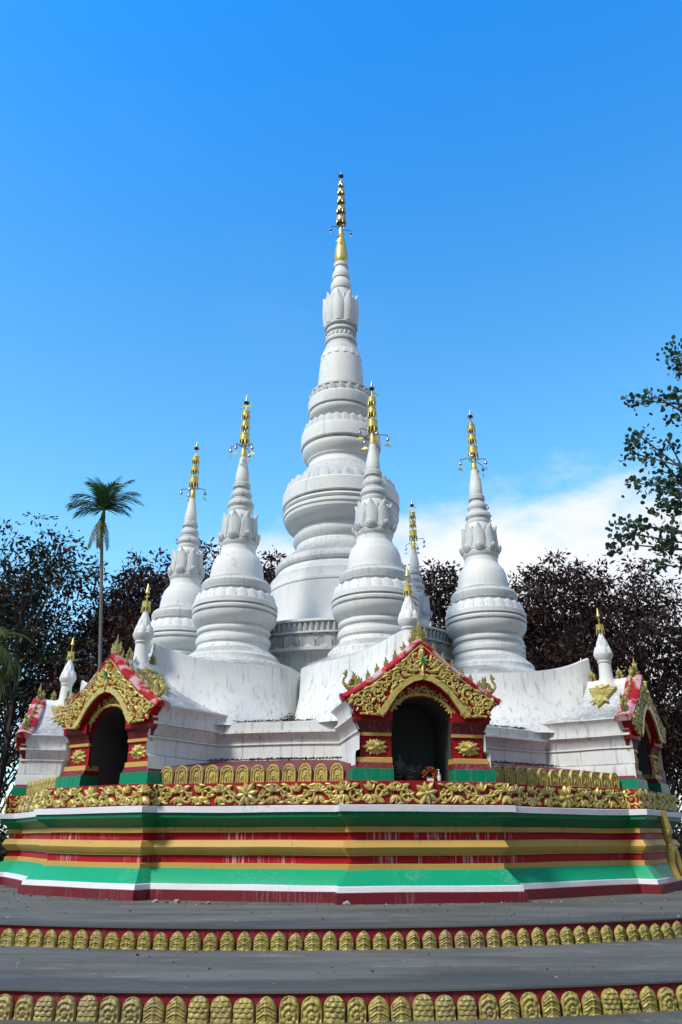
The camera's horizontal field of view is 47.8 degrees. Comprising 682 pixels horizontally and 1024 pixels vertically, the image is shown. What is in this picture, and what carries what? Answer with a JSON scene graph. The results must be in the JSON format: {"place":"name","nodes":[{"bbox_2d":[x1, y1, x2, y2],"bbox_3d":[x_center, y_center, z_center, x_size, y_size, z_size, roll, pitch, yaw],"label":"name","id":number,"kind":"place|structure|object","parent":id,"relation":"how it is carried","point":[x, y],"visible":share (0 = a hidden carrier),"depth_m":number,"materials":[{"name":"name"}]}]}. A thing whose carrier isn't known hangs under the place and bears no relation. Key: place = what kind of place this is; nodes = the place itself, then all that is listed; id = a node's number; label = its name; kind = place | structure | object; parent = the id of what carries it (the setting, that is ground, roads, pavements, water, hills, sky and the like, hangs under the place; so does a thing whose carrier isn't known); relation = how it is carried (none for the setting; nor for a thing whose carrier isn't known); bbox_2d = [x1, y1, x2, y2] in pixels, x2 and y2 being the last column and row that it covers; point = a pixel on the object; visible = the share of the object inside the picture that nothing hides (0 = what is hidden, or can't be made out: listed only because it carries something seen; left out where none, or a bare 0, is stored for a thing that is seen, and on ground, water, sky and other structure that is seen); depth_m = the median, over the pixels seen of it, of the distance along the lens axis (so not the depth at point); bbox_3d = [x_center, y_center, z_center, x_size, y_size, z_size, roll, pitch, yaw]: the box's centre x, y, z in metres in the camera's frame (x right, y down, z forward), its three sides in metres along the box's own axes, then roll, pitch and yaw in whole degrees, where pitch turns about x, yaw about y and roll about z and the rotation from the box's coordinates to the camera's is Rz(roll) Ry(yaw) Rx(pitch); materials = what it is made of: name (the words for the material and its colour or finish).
{"place":"outdoors","nodes":[
{"label":"outdoors","id":0,"kind":"place"},
{"bbox_2d":[0,1009,681,1023],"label":"pavement","id":1,"kind":"structure","parent":0,"point":[665,1017],"depth_m":6.22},
{"bbox_2d":[209,545,286,584],"bbox_3d":[-2.914,9.006,37.502,10.310,15.558,11.462,8,-24,-18],"label":"red leaf tree","id":2,"kind":"object","parent":1,"relation":"on","point":[269,575],"visible":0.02,"depth_m":39.13,"materials":[{"name":"red plant"}]},
{"bbox_2d":[0,925,681,1023],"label":"terrace step","id":3,"kind":"object","parent":1,"relation":"on","point":[235,986],"visible":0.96,"depth_m":6.62,"materials":[{"name":"paint"}]},
{"bbox_2d":[0,885,681,950],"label":"terrace step","id":4,"kind":"object","parent":3,"relation":"on","point":[296,926],"visible":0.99,"depth_m":9.15,"materials":[{"name":"paint"}]},
{"bbox_2d":[0,720,681,904],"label":"pagoda base","id":5,"kind":"object","parent":4,"relation":"on","point":[321,830],"visible":0.91,"depth_m":12.79,"materials":[{"name":"multicoloured paint"}]},
{"bbox_2d":[11,637,78,794],"bbox_3d":[-6.500,5.068,19.157,2.513,3.928,2.815,4,-23,-9],"label":"shrine","id":6,"kind":"object","parent":5,"relation":"on","point":[41,741],"visible":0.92,"depth_m":17.69,"materials":[{"name":"white paint"}]},
{"bbox_2d":[55,583,227,787],"bbox_3d":[-3.685,3.394,15.194,2.815,3.928,2.513,-15,-27,31],"label":"shrine","id":7,"kind":"object","parent":5,"relation":"on","point":[138,718],"visible":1,"depth_m":14.28,"materials":[{"name":"white paint"}]},
{"bbox_2d":[80,443,206,690],"bbox_3d":[-4.597,1.914,20.864,4.015,8.772,3.759,4,-23,-9],"label":"stupa","id":8,"kind":"object","parent":5,"relation":"on","point":[174,627],"visible":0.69,"depth_m":20.37,"materials":[{"name":"paint"}]},
{"bbox_2d":[149,397,299,724],"bbox_3d":[-2.660,0.799,18.072,3.759,8.652,4.015,-15,-27,32],"label":"stupa","id":9,"kind":"object","parent":5,"relation":"on","point":[231,667],"visible":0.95,"depth_m":16.80,"materials":[{"name":"paint"}]},
{"bbox_2d":[269,173,454,672],"bbox_3d":[-0.002,-3.015,23.850,6.894,20.185,6.907,0,-23,0],"label":"central stupa","id":10,"kind":"object","parent":5,"relation":"on","point":[321,497],"visible":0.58,"depth_m":21.33,"materials":[{"name":"white paint"}]},
{"bbox_2d":[295,380,428,721],"bbox_3d":[0.835,0.509,17.374,3.759,8.643,4.015,4,-23,-9],"label":"stupa","id":11,"kind":"object","parent":5,"relation":"on","point":[368,598],"visible":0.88,"depth_m":16.32,"materials":[{"name":"white paint"}]},
{"bbox_2d":[207,713,558,766],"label":"dead leaf litter","id":12,"kind":"object","parent":5,"relation":"on","point":[332,758],"visible":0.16,"depth_m":14.67,"materials":[{"name":"brown plant"}]},
{"bbox_2d":[398,764,421,780],"bbox_3d":[1.173,4.404,12.952,0.391,0.311,0.301,-5,-23,12],"label":"potted plant","id":13,"kind":"object","parent":5,"relation":"on","point":[410,777],"visible":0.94,"depth_m":12.89,"materials":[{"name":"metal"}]},
{"bbox_2d":[330,567,500,781],"bbox_3d":[1.181,2.998,14.257,2.815,3.928,2.513,4,-23,-9],"label":"shrine","id":14,"kind":"object","parent":5,"relation":"on","point":[386,711],"visible":1,"depth_m":13.10,"materials":[{"name":"paint"}]},
{"bbox_2d":[393,754,407,780],"bbox_3d":[1.007,4.426,13.240,0.340,0.496,0.340,4,-23,-9],"label":"buddha statue","id":15,"kind":"object","parent":14,"relation":"in","point":[400,763],"visible":0.59,"depth_m":13.19,"materials":[{"name":"brown metal"}]},
{"bbox_2d":[422,766,436,780],"bbox_3d":[1.476,4.378,12.818,0.264,0.266,0.105,4,-23,-9],"label":"flower wreath","id":16,"kind":"object","parent":14,"relation":"in","point":[431,771],"visible":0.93,"depth_m":12.81,"materials":[{"name":"orange plant"}]},
{"bbox_2d":[404,500,432,625],"bbox_3d":[2.660,3.714,25.181,3.759,8.815,4.015,-15,-27,32],"label":"stupa","id":17,"kind":"object","parent":5,"relation":"on","point":[425,613],"visible":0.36,"depth_m":25.37,"materials":[{"name":"paint"}]},
{"bbox_2d":[437,769,440,780],"bbox_3d":[1.634,4.407,12.832,0.069,0.214,0.068,4,-23,-9],"label":"pump bottle","id":18,"kind":"object","parent":5,"relation":"on","point":[438,776],"visible":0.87,"depth_m":12.80,"materials":[{"name":"plastic"}]},
{"bbox_2d":[477,468,525,658],"bbox_3d":[4.597,2.564,22.404,4.015,8.772,3.759,4,-23,-9],"label":"stupa","id":19,"kind":"object","parent":5,"relation":"on","point":[524,648],"visible":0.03,"depth_m":21.44,"materials":[{"name":"paint"}]},
{"bbox_2d":[445,410,590,732],"bbox_3d":[3.841,1.156,19.204,4.015,8.875,3.759,-15,-27,32],"label":"stupa","id":20,"kind":"object","parent":5,"relation":"on","point":[486,622],"visible":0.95,"depth_m":17.88,"materials":[{"name":"paint"}]},
{"bbox_2d":[540,609,669,793],"bbox_3d":[5.431,4.064,16.780,2.513,3.928,2.815,-15,-27,32],"label":"shrine","id":21,"kind":"object","parent":5,"relation":"on","point":[608,723],"visible":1,"depth_m":15.70,"materials":[{"name":"white paint"}]},
{"bbox_2d":[343,901,350,905],"bbox_3d":[0.084,5.763,11.332,0.118,0.063,0.113,15,-27,-31],"label":"loose stone","id":22,"kind":"object","parent":4,"relation":"on","point":[346,903],"visible":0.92,"depth_m":11.29,"materials":[{"name":"grey stone"}]},
{"bbox_2d":[659,810,681,879],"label":"naga statue","id":23,"kind":"object","parent":4,"relation":"on","point":[673,858],"visible":0.98,"depth_m":14.54,"materials":[{"name":"yellow paint"}]},
{"bbox_2d":[2,891,679,984],"bbox_3d":[-0.192,5.454,10.251,15.730,0.289,8.046,0,-23,0],"label":"leaf grit","id":24,"kind":"object","parent":3,"relation":"on","point":[322,919],"visible":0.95,"depth_m":10.63,"materials":[{"name":"brown plant"}]},
{"bbox_2d":[604,335,681,574],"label":"broadleaf tree","id":25,"kind":"object","parent":1,"relation":"on","point":[668,542],"visible":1,"depth_m":14.38,"materials":[{"name":"green plant"}]},
{"bbox_2d":[0,0,681,836],"label":"sky","id":26,"kind":"structure","parent":0,"point":[170,170],"materials":[{"name":"blue"}]},
{"bbox_2d":[8,838,681,993],"bbox_3d":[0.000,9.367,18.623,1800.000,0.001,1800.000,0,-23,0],"label":"ground","id":27,"kind":"structure","parent":0,"point":[388,992],"depth_m":7.50,"materials":[{"name":"concrete"}]},
{"bbox_2d":[0,626,36,701],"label":"feather palm","id":28,"kind":"object","parent":27,"relation":"on","point":[7,654],"visible":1,"depth_m":26.07,"materials":[{"name":"green plant"}]},
{"bbox_2d":[0,572,92,798],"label":"red leaf tree","id":29,"kind":"object","parent":27,"relation":"on","point":[22,681],"visible":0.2,"depth_m":41.24,"materials":[{"name":"red plant"}]},
{"bbox_2d":[0,511,116,827],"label":"dark green tree","id":30,"kind":"object","parent":27,"relation":"on","point":[38,584],"visible":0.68,"depth_m":37.22,"materials":[{"name":"green plant"}]},
{"bbox_2d":[0,582,140,756],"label":"dark green tree","id":31,"kind":"object","parent":27,"relation":"on","point":[84,637],"visible":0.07,"depth_m":38.26,"materials":[{"name":"green plant"}]},
{"bbox_2d":[12,591,152,773],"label":"red leaf tree","id":32,"kind":"object","parent":27,"relation":"on","point":[73,614],"visible":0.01,"depth_m":45.14,"materials":[{"name":"red plant"}]},
{"bbox_2d":[65,476,143,668],"bbox_3d":[-9.378,5.106,27.937,3.355,15.095,1.884,0,-23,0],"label":"areca palm","id":33,"kind":"object","parent":27,"relation":"on","point":[104,499],"visible":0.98,"depth_m":30.24,"materials":[{"name":"green plant"}]},
{"bbox_2d":[25,547,210,699],"bbox_3d":[-9.383,8.704,36.787,10.332,15.558,11.458,-21,-31,40],"label":"red leaf tree","id":34,"kind":"object","parent":27,"relation":"on","point":[134,582],"visible":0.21,"depth_m":37.43,"materials":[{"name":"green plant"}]},
{"bbox_2d":[134,537,267,621],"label":"red leaf tree","id":35,"kind":"object","parent":27,"relation":"on","point":[202,547],"visible":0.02,"depth_m":40.88,"materials":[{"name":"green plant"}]},
{"bbox_2d":[0,791,681,861],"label":"undergrowth","id":36,"kind":"object","parent":27,"relation":"on","point":[4,851],"visible":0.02,"depth_m":31.74,"materials":[{"name":"green plant"}]},
{"bbox_2d":[404,557,542,670],"bbox_3d":[4.939,9.545,38.004,11.290,14.948,10.204,3,-23,-7],"label":"red leaf tree","id":37,"kind":"object","parent":27,"relation":"on","point":[437,601],"visible":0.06,"depth_m":38.14,"materials":[{"name":"red plant"}]},
{"bbox_2d":[431,598,565,669],"bbox_3d":[7.634,10.266,38.648,9.501,14.131,9.698,-6,-24,13],"label":"red leaf tree","id":38,"kind":"object","parent":27,"relation":"on","point":[531,655],"visible":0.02,"depth_m":37.67,"materials":[{"name":"red plant"}]},
{"bbox_2d":[524,612,646,671],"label":"red leaf tree","id":39,"kind":"object","parent":27,"relation":"on","point":[565,641],"depth_m":45.19,"materials":[{"name":"red plant"}]},
{"bbox_2d":[507,548,681,785],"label":"red leaf tree","id":40,"kind":"object","parent":27,"relation":"on","point":[546,612],"visible":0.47,"depth_m":37.01,"materials":[{"name":"red plant"}]},
{"bbox_2d":[553,555,681,837],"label":"red leaf tree","id":41,"kind":"object","parent":27,"relation":"on","point":[671,750],"visible":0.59,"depth_m":36.65,"materials":[{"name":"red plant"}]},
{"bbox_2d":[641,611,681,812],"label":"dark green tree","id":42,"kind":"object","parent":27,"relation":"on","point":[671,696],"visible":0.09,"depth_m":39.28,"materials":[{"name":"green plant"}]}
]}

